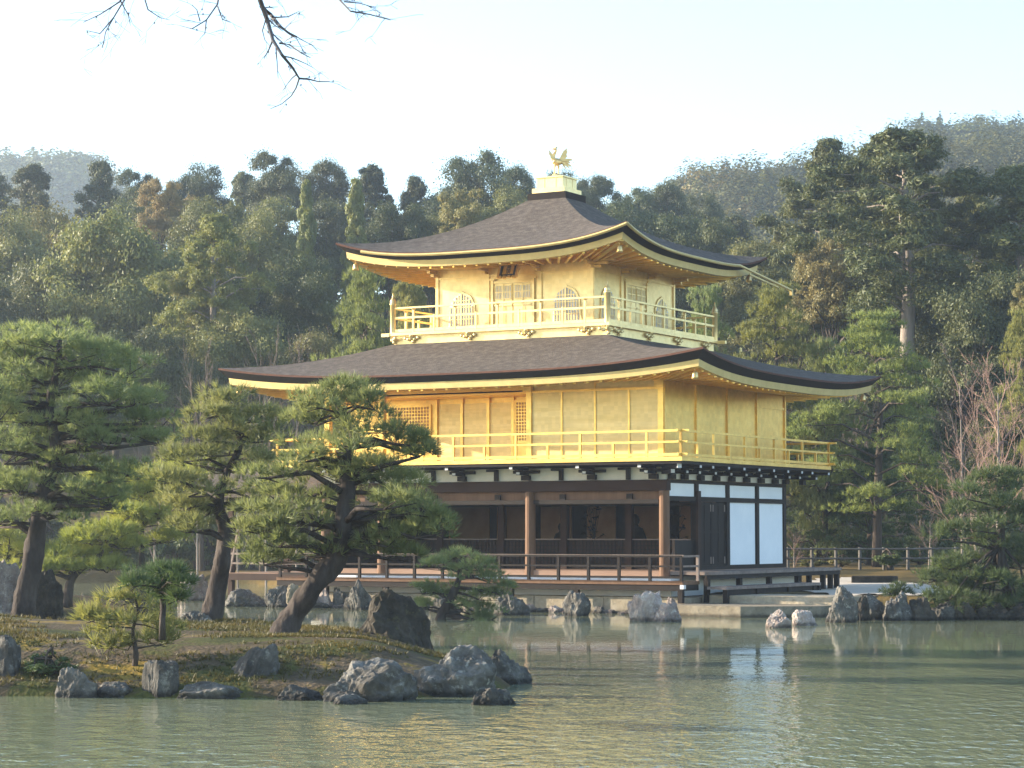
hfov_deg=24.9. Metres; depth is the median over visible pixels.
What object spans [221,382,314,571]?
broadleaf tree
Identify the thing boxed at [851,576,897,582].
stone curb
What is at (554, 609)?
rock
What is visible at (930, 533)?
bare tree
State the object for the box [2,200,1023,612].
ground
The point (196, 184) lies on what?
broadleaf tree
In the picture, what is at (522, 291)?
door
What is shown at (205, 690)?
rock
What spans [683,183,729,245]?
broadleaf tree
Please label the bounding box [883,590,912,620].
rock
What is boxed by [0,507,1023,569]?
undergrowth
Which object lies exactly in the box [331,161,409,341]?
cypress tree
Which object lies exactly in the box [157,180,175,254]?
cypress tree
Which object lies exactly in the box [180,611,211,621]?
rock
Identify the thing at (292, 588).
rock
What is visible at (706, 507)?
door
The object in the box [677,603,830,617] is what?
landing stage
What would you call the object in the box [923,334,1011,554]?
bare tree
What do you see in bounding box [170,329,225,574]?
bare tree
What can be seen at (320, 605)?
rock
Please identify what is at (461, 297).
bell window
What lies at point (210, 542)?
bush
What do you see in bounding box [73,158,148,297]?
cypress tree
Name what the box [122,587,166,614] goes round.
rock
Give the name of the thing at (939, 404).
broadleaf tree
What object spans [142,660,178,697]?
rock
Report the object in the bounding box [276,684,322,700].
rock
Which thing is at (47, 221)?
broadleaf tree
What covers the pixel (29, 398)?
broadleaf tree
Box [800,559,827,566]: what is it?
bush
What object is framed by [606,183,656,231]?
broadleaf tree
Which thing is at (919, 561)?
bush
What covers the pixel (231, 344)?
broadleaf tree
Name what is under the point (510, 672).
rock
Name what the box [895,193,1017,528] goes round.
cedar tree
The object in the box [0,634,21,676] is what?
rock
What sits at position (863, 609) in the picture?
rock
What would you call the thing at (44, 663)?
bush
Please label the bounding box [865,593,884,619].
rock
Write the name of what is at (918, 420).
pine tree
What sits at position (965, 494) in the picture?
bare tree
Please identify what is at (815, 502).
pine tree
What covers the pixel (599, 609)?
rock
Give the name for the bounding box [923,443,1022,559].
broadleaf tree
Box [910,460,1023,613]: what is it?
pine tree
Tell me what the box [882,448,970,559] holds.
broadleaf tree
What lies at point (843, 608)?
rock
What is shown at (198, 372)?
broadleaf tree
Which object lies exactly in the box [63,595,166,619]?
island
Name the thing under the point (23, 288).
broadleaf tree
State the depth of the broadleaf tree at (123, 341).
103.58 m
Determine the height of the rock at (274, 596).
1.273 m
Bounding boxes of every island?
[0,616,509,697]
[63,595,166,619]
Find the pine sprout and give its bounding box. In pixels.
[877,578,916,597]
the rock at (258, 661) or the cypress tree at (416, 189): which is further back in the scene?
the cypress tree at (416, 189)
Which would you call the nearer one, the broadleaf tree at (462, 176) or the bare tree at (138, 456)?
the bare tree at (138, 456)
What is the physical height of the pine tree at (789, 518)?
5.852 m
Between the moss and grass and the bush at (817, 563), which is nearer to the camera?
the moss and grass
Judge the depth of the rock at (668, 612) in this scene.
57.73 m
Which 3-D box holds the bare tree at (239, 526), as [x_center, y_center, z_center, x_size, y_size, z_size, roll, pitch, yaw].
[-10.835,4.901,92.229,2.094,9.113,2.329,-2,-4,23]
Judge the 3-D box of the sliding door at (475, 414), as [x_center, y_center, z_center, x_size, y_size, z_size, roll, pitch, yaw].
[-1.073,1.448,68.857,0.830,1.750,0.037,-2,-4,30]
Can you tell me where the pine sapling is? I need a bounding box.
[66,573,191,665]
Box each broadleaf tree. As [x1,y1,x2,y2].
[0,192,105,464]
[0,194,54,509]
[0,273,45,352]
[0,317,56,553]
[1,252,99,472]
[20,203,192,517]
[33,316,141,570]
[88,188,171,438]
[112,165,168,228]
[121,319,211,553]
[134,174,197,463]
[140,238,230,526]
[141,211,278,515]
[155,190,250,479]
[155,357,246,570]
[157,265,255,361]
[173,155,238,229]
[186,306,294,568]
[211,202,296,322]
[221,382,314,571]
[223,270,302,365]
[237,192,319,320]
[239,144,323,227]
[267,245,355,540]
[268,325,346,562]
[290,192,371,426]
[296,153,351,326]
[362,199,437,344]
[391,281,434,331]
[402,209,455,327]
[414,146,519,219]
[433,186,500,233]
[482,174,528,217]
[485,160,536,205]
[543,162,587,200]
[577,171,628,214]
[594,189,654,233]
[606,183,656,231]
[635,208,709,330]
[641,176,700,236]
[662,214,739,351]
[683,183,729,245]
[709,227,794,363]
[744,265,840,524]
[784,236,868,428]
[790,459,894,534]
[822,338,953,555]
[882,273,973,532]
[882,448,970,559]
[887,352,1016,551]
[915,258,1023,559]
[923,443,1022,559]
[963,380,1023,467]
[1009,261,1023,408]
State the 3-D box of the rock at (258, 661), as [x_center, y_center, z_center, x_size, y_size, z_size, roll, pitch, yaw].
[-3.679,4.092,31.800,0.963,1.075,0.589,2,-4,-22]
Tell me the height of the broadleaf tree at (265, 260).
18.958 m
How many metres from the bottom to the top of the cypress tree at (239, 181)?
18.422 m
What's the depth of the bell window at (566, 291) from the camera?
67.95 m
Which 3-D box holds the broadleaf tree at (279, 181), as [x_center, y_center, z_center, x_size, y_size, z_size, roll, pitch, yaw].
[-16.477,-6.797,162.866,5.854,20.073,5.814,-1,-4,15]
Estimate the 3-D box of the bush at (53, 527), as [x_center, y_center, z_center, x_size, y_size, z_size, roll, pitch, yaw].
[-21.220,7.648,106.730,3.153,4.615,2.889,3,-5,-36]
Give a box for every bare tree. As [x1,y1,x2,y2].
[132,403,176,559]
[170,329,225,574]
[211,400,256,588]
[243,327,298,584]
[270,325,322,566]
[786,524,810,567]
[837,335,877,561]
[902,426,1023,549]
[910,509,950,567]
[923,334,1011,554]
[950,347,1023,527]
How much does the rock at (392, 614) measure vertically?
1.469 m
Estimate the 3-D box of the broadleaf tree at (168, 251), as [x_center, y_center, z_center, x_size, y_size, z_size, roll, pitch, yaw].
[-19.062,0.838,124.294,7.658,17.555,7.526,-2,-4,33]
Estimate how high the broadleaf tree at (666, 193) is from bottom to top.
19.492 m
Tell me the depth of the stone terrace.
62.81 m
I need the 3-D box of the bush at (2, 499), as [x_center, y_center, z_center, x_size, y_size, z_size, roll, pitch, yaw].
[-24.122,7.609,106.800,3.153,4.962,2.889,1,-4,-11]
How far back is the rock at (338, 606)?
68.02 m
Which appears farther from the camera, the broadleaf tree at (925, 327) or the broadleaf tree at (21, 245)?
the broadleaf tree at (21, 245)
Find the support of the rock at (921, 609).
in the pond water
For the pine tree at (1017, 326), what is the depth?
91.17 m
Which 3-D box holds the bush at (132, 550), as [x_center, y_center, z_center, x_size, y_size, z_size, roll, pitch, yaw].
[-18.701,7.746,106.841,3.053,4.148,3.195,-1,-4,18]
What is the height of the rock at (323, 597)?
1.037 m
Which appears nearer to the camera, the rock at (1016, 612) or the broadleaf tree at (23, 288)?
the rock at (1016, 612)
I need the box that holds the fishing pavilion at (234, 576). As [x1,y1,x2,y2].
[187,462,322,594]
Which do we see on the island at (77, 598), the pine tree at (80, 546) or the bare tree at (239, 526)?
the pine tree at (80, 546)
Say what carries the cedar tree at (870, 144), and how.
on the ground
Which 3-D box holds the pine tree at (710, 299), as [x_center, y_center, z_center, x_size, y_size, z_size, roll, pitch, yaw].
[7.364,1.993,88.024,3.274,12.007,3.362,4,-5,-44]
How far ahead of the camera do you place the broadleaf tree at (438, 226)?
140.36 m
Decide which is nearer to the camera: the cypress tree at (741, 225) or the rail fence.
the rail fence
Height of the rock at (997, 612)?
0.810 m
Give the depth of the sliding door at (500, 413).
68.43 m
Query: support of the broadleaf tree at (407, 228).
on the ground
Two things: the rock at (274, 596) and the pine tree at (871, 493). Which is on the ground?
the pine tree at (871, 493)
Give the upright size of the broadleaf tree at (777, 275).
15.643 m
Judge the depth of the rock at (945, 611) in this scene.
58.75 m
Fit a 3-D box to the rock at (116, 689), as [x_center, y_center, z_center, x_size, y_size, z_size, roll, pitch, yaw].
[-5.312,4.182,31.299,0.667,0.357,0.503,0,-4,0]
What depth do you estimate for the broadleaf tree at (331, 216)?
149.91 m
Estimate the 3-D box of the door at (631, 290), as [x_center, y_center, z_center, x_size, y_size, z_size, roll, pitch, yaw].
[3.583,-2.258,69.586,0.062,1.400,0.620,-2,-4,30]
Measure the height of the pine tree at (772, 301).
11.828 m
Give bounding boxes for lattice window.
[387,404,431,442]
[514,400,525,442]
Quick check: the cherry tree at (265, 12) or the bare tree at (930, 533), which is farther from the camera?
the bare tree at (930, 533)
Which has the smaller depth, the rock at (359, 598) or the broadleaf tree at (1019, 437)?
the rock at (359, 598)
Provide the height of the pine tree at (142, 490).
4.286 m
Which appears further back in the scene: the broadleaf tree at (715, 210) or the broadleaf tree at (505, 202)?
the broadleaf tree at (715, 210)
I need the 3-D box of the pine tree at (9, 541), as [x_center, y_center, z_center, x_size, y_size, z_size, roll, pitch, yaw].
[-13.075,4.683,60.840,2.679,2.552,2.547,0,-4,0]
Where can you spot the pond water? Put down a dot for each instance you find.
(616, 690)
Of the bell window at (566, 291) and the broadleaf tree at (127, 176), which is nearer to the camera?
the bell window at (566, 291)
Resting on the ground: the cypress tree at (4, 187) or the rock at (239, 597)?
the cypress tree at (4, 187)
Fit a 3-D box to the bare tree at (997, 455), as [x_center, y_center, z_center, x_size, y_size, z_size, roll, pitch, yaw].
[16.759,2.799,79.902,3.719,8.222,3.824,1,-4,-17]
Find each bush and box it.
[0,495,11,558]
[18,511,73,558]
[23,646,78,675]
[92,514,137,555]
[144,523,195,568]
[186,510,237,568]
[235,507,283,569]
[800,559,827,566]
[827,554,851,566]
[872,548,902,569]
[909,553,927,564]
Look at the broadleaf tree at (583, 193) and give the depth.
169.11 m
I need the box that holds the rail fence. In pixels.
[787,547,984,569]
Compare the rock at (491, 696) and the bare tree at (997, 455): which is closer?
the rock at (491, 696)
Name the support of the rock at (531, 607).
in the pond water
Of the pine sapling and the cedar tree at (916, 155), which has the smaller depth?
the pine sapling
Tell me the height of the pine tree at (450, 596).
3.011 m
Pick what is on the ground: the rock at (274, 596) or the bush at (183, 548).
the bush at (183, 548)
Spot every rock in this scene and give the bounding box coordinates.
[0,559,19,615]
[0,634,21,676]
[36,568,63,619]
[55,667,97,697]
[97,681,132,697]
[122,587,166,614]
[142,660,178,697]
[177,681,243,698]
[178,573,207,600]
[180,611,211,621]
[225,588,266,606]
[232,643,279,676]
[264,586,287,606]
[275,602,286,607]
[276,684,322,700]
[286,583,298,604]
[313,602,330,607]
[316,588,332,606]
[322,657,417,701]
[331,604,343,607]
[332,587,347,605]
[333,694,367,704]
[343,579,371,609]
[359,588,433,649]
[413,644,496,696]
[429,596,459,612]
[471,688,515,705]
[489,649,532,684]
[494,592,529,614]
[526,604,536,611]
[533,608,548,611]
[548,605,563,612]
[562,590,590,615]
[592,606,604,613]
[602,609,615,613]
[627,591,661,620]
[653,603,681,621]
[667,597,676,604]
[765,609,791,627]
[792,610,816,625]
[825,586,857,622]
[857,595,870,620]
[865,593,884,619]
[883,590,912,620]
[909,596,936,620]
[932,601,954,619]
[954,601,979,619]
[976,602,1010,619]
[1008,602,1023,619]
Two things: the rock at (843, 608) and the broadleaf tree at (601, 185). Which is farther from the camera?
the broadleaf tree at (601, 185)
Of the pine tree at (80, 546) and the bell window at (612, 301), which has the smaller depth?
the pine tree at (80, 546)
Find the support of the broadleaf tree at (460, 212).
on the ground
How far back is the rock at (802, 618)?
55.16 m
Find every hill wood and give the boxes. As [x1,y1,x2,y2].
[0,145,166,248]
[608,124,1023,279]
[864,110,1023,148]
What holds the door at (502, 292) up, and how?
in the golden pavilion at (570, 385)
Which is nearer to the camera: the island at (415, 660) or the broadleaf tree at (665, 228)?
the island at (415, 660)
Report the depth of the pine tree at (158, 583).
27.49 m
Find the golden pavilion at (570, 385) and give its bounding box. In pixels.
[218,147,880,612]
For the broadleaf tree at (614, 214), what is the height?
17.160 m
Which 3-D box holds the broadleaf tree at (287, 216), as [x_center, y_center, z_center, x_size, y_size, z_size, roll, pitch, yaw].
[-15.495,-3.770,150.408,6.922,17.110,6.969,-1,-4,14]
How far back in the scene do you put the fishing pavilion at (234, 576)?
73.21 m
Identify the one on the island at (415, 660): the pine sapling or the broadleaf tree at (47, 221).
the pine sapling
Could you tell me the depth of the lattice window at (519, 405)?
68.11 m
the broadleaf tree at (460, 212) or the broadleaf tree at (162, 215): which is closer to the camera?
the broadleaf tree at (460, 212)
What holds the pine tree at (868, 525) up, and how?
on the ground
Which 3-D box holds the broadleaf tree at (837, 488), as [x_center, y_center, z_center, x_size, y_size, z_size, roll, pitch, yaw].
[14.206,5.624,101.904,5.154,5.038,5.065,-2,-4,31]
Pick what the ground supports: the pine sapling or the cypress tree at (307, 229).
the cypress tree at (307, 229)
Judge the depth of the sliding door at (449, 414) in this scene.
69.30 m
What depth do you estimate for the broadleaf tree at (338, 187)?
167.63 m
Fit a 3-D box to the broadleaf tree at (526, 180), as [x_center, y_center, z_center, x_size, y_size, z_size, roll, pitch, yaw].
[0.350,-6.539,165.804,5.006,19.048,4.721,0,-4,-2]
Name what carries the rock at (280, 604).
in the pond water
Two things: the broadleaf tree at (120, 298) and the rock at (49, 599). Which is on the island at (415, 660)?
the rock at (49, 599)
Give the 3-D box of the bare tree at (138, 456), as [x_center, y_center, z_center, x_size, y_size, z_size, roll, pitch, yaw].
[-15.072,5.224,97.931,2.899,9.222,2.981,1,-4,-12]
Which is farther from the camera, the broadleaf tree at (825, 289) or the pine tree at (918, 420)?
the broadleaf tree at (825, 289)
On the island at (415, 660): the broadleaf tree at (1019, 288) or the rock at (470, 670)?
the rock at (470, 670)
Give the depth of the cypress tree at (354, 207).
134.55 m
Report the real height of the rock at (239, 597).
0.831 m
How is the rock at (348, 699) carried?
in the pond water
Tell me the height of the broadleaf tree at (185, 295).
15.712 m
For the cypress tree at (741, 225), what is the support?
on the ground
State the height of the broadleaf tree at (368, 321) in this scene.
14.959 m
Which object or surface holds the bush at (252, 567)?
on the ground
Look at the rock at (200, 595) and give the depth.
75.66 m
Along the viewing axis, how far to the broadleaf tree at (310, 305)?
113.48 m
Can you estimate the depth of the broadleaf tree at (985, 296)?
105.57 m
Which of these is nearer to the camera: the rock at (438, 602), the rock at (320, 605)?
the rock at (438, 602)
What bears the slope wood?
on the ground
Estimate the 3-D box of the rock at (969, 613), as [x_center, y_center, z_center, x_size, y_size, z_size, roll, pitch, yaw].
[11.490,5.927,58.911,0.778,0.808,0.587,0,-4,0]
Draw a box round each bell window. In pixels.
[447,291,475,329]
[550,285,581,324]
[600,288,616,319]
[654,297,669,328]
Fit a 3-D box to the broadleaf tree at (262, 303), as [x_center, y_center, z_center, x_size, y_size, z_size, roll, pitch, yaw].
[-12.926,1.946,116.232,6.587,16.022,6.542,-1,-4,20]
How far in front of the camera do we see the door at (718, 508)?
67.30 m
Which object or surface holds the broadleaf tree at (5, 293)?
on the ground
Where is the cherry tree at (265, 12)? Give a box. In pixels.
[54,0,411,109]
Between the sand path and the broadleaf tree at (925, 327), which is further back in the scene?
the broadleaf tree at (925, 327)
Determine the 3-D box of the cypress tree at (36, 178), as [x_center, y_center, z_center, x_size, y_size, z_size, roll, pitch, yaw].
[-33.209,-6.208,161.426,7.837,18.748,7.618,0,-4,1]
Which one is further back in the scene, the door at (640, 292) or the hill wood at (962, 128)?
the hill wood at (962, 128)
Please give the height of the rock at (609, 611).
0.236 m
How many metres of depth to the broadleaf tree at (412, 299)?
99.22 m
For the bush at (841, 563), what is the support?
on the ground
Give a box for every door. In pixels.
[439,404,459,460]
[464,403,486,459]
[490,402,510,459]
[494,283,512,327]
[513,282,531,326]
[627,285,635,322]
[635,287,645,324]
[701,502,711,565]
[711,502,725,564]
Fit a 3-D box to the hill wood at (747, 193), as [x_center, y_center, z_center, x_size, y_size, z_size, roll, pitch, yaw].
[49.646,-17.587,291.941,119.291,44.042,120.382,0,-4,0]
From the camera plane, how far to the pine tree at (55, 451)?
46.22 m
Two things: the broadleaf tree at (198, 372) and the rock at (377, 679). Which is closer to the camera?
the rock at (377, 679)
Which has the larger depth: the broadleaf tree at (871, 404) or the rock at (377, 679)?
the broadleaf tree at (871, 404)
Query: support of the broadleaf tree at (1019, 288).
on the ground
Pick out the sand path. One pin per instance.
(858, 588)
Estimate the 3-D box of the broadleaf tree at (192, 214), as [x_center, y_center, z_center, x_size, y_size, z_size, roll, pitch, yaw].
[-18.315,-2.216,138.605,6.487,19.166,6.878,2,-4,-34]
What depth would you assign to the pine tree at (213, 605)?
41.09 m
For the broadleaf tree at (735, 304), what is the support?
on the ground
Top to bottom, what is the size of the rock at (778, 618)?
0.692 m
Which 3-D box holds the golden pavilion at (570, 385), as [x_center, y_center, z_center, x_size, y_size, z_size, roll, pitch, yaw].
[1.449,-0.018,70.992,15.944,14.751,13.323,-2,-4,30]
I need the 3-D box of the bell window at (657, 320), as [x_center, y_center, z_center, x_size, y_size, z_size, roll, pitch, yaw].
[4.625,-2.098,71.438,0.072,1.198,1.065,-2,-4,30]
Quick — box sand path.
[803,577,936,594]
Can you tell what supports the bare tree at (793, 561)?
on the ground
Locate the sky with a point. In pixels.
(632, 90)
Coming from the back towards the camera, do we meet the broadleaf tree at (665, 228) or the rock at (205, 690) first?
the broadleaf tree at (665, 228)
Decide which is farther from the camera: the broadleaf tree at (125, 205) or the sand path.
the broadleaf tree at (125, 205)
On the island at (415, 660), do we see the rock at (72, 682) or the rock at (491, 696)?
the rock at (72, 682)
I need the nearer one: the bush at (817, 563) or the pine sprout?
the pine sprout
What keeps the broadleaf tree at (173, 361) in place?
on the ground
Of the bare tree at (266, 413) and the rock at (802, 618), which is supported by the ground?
the bare tree at (266, 413)
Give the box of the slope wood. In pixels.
[286,255,994,361]
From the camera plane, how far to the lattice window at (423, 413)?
69.91 m
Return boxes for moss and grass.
[0,612,446,689]
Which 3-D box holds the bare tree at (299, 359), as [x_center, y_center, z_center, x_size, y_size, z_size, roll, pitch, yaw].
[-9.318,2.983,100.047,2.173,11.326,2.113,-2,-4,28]
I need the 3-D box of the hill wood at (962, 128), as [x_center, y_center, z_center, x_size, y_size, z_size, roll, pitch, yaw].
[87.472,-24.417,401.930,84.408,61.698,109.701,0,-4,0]
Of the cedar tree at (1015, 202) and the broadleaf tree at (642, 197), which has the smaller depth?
the cedar tree at (1015, 202)
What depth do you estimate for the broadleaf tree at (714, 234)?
145.29 m
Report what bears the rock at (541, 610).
in the pond water
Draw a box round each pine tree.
[0,315,187,618]
[0,523,58,568]
[42,498,157,608]
[76,454,217,571]
[111,556,200,639]
[134,379,298,620]
[223,369,462,633]
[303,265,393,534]
[406,543,519,619]
[678,284,735,480]
[731,277,844,508]
[786,305,960,566]
[786,331,886,563]
[786,428,865,560]
[806,446,931,564]
[866,411,971,563]
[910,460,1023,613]
[972,306,1023,532]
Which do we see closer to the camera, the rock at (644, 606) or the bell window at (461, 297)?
the rock at (644, 606)
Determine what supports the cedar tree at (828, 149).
on the ground
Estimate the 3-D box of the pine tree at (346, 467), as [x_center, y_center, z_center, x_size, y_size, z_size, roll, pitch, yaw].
[-2.660,1.981,36.684,3.904,4.592,3.257,0,-4,0]
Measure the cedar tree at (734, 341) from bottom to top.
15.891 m
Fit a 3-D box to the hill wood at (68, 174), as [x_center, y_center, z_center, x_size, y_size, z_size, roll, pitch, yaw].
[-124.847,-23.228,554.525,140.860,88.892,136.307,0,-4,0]
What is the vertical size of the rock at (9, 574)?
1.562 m
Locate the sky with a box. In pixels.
[0,0,1023,310]
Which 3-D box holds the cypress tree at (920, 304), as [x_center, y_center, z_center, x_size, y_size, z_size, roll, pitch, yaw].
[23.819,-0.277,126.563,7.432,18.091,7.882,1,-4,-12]
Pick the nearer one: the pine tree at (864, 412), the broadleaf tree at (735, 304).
the pine tree at (864, 412)
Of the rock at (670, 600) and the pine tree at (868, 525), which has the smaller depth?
the rock at (670, 600)
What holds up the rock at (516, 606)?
in the pond water
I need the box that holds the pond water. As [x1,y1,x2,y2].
[0,583,1023,767]
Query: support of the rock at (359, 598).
in the pond water
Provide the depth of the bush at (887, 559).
82.56 m
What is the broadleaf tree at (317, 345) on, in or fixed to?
on the ground
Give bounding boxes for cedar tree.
[714,221,802,442]
[729,135,902,512]
[779,123,1023,545]
[820,142,933,409]
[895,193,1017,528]
[905,162,1023,537]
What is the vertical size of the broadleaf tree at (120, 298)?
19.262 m
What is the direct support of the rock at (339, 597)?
in the pond water
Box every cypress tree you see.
[0,160,74,237]
[0,172,19,241]
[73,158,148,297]
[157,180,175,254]
[228,168,253,223]
[286,179,323,512]
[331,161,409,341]
[332,177,375,451]
[377,172,436,334]
[711,212,753,356]
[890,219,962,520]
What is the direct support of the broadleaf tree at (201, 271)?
on the ground
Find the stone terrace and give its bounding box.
[702,588,878,604]
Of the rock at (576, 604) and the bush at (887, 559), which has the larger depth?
the bush at (887, 559)

